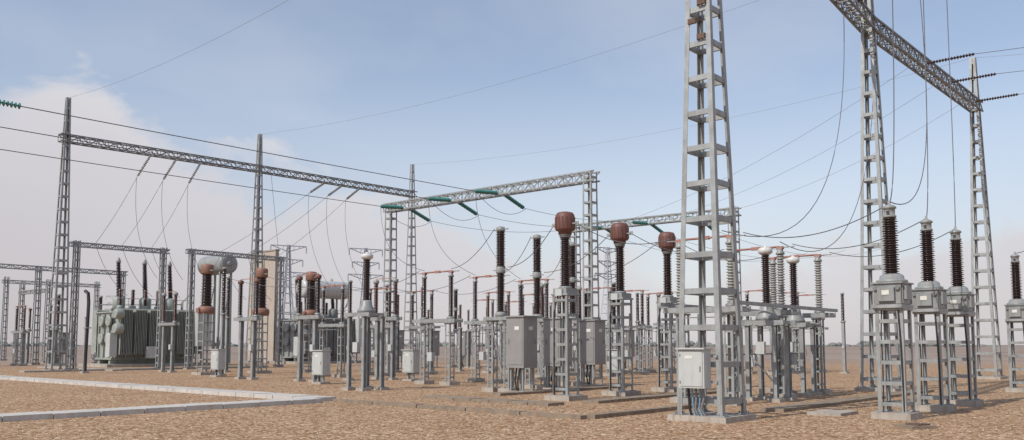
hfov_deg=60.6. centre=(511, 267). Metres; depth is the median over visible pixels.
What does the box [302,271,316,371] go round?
current transformer
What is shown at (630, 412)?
cover
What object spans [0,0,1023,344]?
sky
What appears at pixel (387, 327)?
disconnector switch
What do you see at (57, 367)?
concrete path
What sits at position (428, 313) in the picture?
surge arrester
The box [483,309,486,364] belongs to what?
surge arrester
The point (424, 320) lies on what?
disconnector switch
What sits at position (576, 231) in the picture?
steel gantry
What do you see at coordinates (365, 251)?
transmission pylon
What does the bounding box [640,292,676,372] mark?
disconnector switch
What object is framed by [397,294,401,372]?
surge arrester
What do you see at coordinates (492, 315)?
disconnector switch
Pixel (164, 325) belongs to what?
switch
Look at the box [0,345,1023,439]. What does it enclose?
gravel ground
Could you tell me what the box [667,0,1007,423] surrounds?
steel gantry
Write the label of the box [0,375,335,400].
concrete path
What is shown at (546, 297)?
disconnector switch
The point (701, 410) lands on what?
cable conduits
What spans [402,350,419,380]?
control cabinet
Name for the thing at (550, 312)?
disconnector switch
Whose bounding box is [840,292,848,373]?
surge arrester
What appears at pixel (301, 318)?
switch
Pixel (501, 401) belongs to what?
trench cover
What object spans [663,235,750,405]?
disconnector switch
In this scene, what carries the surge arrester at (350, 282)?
on the gravel ground
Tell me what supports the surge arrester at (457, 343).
on the gravel ground
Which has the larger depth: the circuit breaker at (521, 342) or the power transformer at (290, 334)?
the power transformer at (290, 334)
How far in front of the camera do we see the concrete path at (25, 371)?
54.88 m
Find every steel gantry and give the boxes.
[0,263,127,364]
[0,276,100,360]
[14,279,51,362]
[43,97,417,369]
[67,240,169,369]
[183,248,286,368]
[383,170,603,379]
[570,206,745,370]
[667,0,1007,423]
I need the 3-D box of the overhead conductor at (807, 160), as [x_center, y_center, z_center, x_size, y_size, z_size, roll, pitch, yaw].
[14.628,-5.453,49.539,7.006,3.815,25.001,2,-6,-25]
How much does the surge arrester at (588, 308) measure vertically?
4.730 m
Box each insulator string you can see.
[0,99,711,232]
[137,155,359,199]
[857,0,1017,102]
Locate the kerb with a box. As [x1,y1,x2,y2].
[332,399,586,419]
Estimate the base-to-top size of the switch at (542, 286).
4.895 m
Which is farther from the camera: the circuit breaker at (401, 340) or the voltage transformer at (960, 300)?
the circuit breaker at (401, 340)
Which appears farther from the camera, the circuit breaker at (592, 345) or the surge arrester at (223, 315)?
the surge arrester at (223, 315)
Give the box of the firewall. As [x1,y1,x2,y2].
[248,249,279,362]
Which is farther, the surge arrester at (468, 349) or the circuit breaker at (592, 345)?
the surge arrester at (468, 349)
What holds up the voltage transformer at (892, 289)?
on the gravel ground
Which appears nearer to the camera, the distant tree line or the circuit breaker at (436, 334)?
the circuit breaker at (436, 334)
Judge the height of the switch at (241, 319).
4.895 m
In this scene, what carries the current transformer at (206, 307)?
on the gravel ground
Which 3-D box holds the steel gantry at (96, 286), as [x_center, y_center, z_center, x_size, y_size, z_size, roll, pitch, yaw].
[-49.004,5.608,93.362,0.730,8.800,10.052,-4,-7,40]
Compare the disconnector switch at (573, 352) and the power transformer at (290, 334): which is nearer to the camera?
the disconnector switch at (573, 352)
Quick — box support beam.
[658,300,837,355]
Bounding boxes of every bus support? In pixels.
[20,308,31,363]
[46,304,59,363]
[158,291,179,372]
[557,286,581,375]
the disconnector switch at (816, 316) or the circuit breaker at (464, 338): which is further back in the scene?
the circuit breaker at (464, 338)
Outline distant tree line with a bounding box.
[3,341,1016,345]
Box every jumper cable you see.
[96,176,362,300]
[212,191,953,293]
[722,0,1023,252]
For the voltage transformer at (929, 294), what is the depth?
21.95 m
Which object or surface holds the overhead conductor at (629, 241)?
attached to the insulator string at (438, 199)
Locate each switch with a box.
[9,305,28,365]
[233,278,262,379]
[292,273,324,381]
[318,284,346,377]
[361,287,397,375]
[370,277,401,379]
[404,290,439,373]
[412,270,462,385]
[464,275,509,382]
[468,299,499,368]
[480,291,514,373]
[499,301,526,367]
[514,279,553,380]
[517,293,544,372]
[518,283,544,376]
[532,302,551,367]
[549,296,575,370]
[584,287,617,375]
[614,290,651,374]
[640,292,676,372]
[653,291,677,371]
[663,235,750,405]
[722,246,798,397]
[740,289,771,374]
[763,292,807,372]
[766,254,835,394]
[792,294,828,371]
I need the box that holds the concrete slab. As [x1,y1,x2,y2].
[807,409,857,416]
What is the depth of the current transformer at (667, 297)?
31.10 m
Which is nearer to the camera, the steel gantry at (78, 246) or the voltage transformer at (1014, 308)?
the voltage transformer at (1014, 308)
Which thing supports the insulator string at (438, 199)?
attached to the steel gantry at (589, 181)
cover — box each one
[420,395,563,405]
[487,385,626,395]
[583,389,728,403]
[586,404,698,418]
[761,389,933,411]
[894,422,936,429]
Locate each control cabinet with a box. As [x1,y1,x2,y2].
[209,349,226,376]
[310,350,331,383]
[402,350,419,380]
[606,349,617,378]
[675,348,712,388]
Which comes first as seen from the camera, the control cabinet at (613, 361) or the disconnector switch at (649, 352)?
the control cabinet at (613, 361)
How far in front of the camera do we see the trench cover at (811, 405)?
23.89 m
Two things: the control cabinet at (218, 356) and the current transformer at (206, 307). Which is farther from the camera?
the current transformer at (206, 307)
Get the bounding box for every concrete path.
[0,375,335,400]
[0,397,322,421]
[19,366,268,372]
[37,366,124,370]
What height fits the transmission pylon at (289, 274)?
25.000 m
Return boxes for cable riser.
[80,289,91,372]
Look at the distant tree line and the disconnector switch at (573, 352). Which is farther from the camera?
the distant tree line
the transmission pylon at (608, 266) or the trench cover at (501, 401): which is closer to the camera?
the trench cover at (501, 401)
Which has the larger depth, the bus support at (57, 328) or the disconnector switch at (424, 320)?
the bus support at (57, 328)
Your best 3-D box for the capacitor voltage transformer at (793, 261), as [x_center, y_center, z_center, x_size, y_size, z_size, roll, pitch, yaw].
[9.300,1.931,28.841,1.400,4.680,1.260,-4,-7,41]
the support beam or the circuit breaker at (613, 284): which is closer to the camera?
the support beam
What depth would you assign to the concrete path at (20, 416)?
21.28 m
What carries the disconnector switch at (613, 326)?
on the gravel ground
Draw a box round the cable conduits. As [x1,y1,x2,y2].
[687,355,717,415]
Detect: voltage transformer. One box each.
[341,252,388,390]
[741,246,797,402]
[769,255,822,396]
[870,201,922,420]
[911,216,956,412]
[942,226,983,406]
[1004,252,1023,392]
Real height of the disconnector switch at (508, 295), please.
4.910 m
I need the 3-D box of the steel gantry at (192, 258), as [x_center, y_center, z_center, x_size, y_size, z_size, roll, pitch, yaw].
[-19.304,3.073,61.512,0.633,8.300,7.852,-4,-7,41]
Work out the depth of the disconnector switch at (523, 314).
52.87 m
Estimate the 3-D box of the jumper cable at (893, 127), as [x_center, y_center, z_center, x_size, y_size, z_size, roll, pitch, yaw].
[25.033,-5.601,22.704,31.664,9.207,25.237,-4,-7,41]
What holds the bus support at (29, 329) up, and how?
on the gravel ground
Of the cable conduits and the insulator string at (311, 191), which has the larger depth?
the insulator string at (311, 191)
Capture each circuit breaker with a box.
[56,294,68,362]
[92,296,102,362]
[384,284,404,368]
[414,286,439,367]
[447,288,470,366]
[482,226,538,391]
[524,234,573,388]
[561,242,606,386]
[604,282,634,369]
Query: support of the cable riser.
on the gravel ground
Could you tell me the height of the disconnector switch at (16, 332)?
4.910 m
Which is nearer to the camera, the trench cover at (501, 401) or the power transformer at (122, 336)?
the trench cover at (501, 401)
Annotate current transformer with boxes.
[191,264,214,374]
[247,268,271,373]
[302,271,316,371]
[544,211,587,400]
[601,222,640,395]
[651,232,678,391]
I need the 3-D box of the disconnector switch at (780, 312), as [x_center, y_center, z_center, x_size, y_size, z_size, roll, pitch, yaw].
[7.687,1.795,27.462,2.500,4.910,0.640,-4,-7,41]
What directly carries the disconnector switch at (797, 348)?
on the gravel ground
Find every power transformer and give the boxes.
[78,254,237,367]
[267,276,361,363]
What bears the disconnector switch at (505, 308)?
on the gravel ground
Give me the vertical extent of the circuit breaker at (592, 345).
6.010 m
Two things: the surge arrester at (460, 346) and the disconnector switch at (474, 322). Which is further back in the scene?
the surge arrester at (460, 346)
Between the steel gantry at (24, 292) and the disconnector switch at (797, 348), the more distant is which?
the steel gantry at (24, 292)
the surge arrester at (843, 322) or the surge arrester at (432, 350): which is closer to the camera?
the surge arrester at (843, 322)
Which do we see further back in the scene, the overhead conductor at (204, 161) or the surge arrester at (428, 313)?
the surge arrester at (428, 313)
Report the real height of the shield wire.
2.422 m
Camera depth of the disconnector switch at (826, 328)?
53.59 m
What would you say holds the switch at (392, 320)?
on the gravel ground
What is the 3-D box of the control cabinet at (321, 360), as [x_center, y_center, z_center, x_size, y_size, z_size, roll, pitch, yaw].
[-8.007,4.187,36.767,0.800,1.468,0.520,-4,-7,41]
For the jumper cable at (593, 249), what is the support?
attached to the insulator string at (438, 199)
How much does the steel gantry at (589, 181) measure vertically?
10.210 m
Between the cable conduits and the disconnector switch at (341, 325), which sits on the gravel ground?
the disconnector switch at (341, 325)
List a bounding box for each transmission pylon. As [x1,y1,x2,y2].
[270,244,306,317]
[348,248,383,350]
[594,246,616,346]
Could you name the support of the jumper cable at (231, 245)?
hanging from the insulator string at (311, 191)
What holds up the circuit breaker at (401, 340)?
on the gravel ground
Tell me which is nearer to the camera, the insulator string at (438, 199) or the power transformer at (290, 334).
the insulator string at (438, 199)
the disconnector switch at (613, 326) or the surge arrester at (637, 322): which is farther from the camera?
the surge arrester at (637, 322)
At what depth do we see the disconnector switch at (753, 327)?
49.19 m
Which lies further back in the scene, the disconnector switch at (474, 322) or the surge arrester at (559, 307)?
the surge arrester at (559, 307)
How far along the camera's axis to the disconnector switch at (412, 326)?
49.42 m
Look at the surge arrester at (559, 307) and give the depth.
45.93 m
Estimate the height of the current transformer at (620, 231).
5.870 m
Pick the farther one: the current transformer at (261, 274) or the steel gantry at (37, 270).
the steel gantry at (37, 270)
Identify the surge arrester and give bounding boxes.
[218,267,226,375]
[224,276,230,371]
[343,280,354,380]
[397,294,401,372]
[426,309,429,367]
[429,300,435,370]
[455,314,458,364]
[456,304,463,370]
[464,309,470,367]
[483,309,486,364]
[558,296,561,317]
[587,290,588,367]
[633,292,640,373]
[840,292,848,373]
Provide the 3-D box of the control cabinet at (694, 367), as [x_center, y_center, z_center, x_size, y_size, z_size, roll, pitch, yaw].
[3.911,2.151,18.829,0.700,0.858,0.400,-4,-7,41]
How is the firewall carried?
on the gravel ground
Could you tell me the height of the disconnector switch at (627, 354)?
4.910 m
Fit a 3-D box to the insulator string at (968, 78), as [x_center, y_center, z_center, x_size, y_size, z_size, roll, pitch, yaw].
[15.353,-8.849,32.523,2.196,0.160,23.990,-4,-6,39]
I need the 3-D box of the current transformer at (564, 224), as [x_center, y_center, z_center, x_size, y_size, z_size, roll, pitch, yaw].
[1.610,1.220,26.394,1.020,5.870,0.950,-4,-7,41]
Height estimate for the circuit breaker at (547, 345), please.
6.010 m
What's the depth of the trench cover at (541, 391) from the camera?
29.81 m
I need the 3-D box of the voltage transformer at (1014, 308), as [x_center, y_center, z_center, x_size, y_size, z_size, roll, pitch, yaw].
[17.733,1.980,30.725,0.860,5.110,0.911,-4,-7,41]
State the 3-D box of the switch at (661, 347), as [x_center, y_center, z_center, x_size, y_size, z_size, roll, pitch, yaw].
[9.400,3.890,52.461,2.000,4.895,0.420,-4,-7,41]
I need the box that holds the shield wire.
[69,0,1020,163]
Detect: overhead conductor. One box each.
[0,106,473,206]
[432,208,878,261]
[604,69,957,227]
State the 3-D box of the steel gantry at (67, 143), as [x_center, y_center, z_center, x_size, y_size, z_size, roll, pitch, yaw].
[-18.181,-1.180,64.533,1.485,17.300,29.450,-5,-7,43]
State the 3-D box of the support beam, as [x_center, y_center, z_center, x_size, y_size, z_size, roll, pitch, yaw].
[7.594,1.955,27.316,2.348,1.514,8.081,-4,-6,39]
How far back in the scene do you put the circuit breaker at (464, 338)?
64.81 m
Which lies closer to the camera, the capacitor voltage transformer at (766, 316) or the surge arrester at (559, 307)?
the capacitor voltage transformer at (766, 316)
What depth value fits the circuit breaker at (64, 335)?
71.40 m
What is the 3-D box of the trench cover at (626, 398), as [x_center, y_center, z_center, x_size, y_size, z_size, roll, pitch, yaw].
[4.900,4.090,27.699,0.555,0.189,8.136,-4,-7,41]
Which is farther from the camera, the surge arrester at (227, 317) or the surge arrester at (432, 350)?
the surge arrester at (432, 350)

